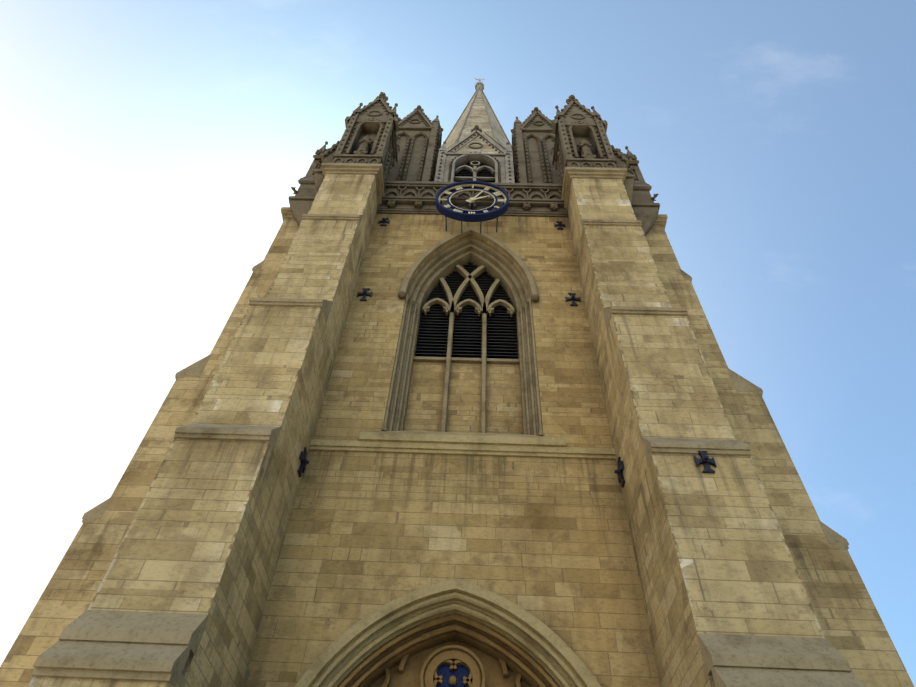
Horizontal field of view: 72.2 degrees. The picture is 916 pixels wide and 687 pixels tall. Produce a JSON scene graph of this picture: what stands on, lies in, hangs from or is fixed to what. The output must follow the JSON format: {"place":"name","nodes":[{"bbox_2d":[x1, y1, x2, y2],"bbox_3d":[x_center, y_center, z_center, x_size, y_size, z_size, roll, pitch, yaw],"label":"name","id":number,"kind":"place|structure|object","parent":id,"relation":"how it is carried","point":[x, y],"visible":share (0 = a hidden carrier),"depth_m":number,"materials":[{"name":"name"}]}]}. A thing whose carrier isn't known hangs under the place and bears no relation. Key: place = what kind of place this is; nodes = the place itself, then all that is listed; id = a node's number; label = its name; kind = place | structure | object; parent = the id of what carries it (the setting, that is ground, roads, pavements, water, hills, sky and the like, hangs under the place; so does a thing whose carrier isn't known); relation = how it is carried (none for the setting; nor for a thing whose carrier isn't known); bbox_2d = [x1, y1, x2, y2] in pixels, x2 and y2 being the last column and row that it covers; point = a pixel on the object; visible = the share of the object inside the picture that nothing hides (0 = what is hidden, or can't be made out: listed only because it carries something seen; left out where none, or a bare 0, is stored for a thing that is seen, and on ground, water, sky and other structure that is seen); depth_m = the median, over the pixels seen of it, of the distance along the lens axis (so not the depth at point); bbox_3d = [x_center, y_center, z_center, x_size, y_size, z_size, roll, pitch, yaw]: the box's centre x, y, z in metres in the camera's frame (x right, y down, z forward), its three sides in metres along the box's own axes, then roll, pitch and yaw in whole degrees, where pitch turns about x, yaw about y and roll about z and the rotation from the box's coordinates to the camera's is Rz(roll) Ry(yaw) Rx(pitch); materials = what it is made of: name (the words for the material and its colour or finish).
{"place":"outdoors","nodes":[
{"label":"outdoors","id":0,"kind":"place"},
{"bbox_2d":[0,0,915,686],"label":"sky","id":1,"kind":"structure","parent":0,"point":[152,152],"materials":[{"name":"blue"}]},
{"label":"ground","id":2,"kind":"structure","parent":0,"visible":0},
{"bbox_2d":[294,579,600,686],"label":"archway","id":3,"kind":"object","parent":2,"relation":"on","point":[453,639],"depth_m":12.39,"materials":[{"name":"stone"}]},
{"bbox_2d":[242,214,659,686],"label":"wall","id":4,"kind":"structure","parent":2,"relation":"on","point":[547,542],"depth_m":14.14,"materials":[{"name":"beige stone"}]},
{"bbox_2d":[309,181,615,459],"bbox_3d":[0.468,-1.935,21.119,7.690,14.820,0.960,1,-50,2],"label":"string course and cornice","id":5,"kind":"object","parent":4,"relation":"attached to","point":[525,199],"visible":0.75,"depth_m":15.63,"materials":[{"name":"stone"}]},
{"bbox_2d":[381,227,544,435],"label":"belfry window","id":6,"kind":"structure","parent":4,"relation":"in","point":[465,360],"depth_m":19.74,"materials":[{"name":"grey stone"}]},
{"bbox_2d":[436,181,508,232],"bbox_3d":[0.544,-5.217,24.123,2.780,2.840,0.930,1,-50,2],"label":"clock","id":7,"kind":"object","parent":4,"relation":"attached to","point":[472,215],"visible":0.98,"depth_m":23.73,"materials":[{"name":"blue metal"}]},
{"bbox_2d":[288,92,659,235],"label":"pinnacles","id":8,"kind":"object","parent":4,"relation":"on","point":[545,150],"visible":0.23,"depth_m":28.61,"materials":[{"name":"stone"}]},
{"bbox_2d":[434,78,514,182],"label":"spire","id":9,"kind":"structure","parent":4,"relation":"on","point":[476,145],"depth_m":32.57,"materials":[{"name":"stone"}]},
{"bbox_2d":[0,163,913,686],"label":"buttresses","id":10,"kind":"structure","parent":2,"relation":"on","point":[748,573],"depth_m":12.72,"materials":[{"name":"beige stone"}]},
{"bbox_2d":[297,218,716,487],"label":"wall anchors","id":11,"kind":"object","parent":10,"relation":"on","point":[705,460],"visible":1,"depth_m":14.66,"materials":[{"name":"black metal"}]}
]}

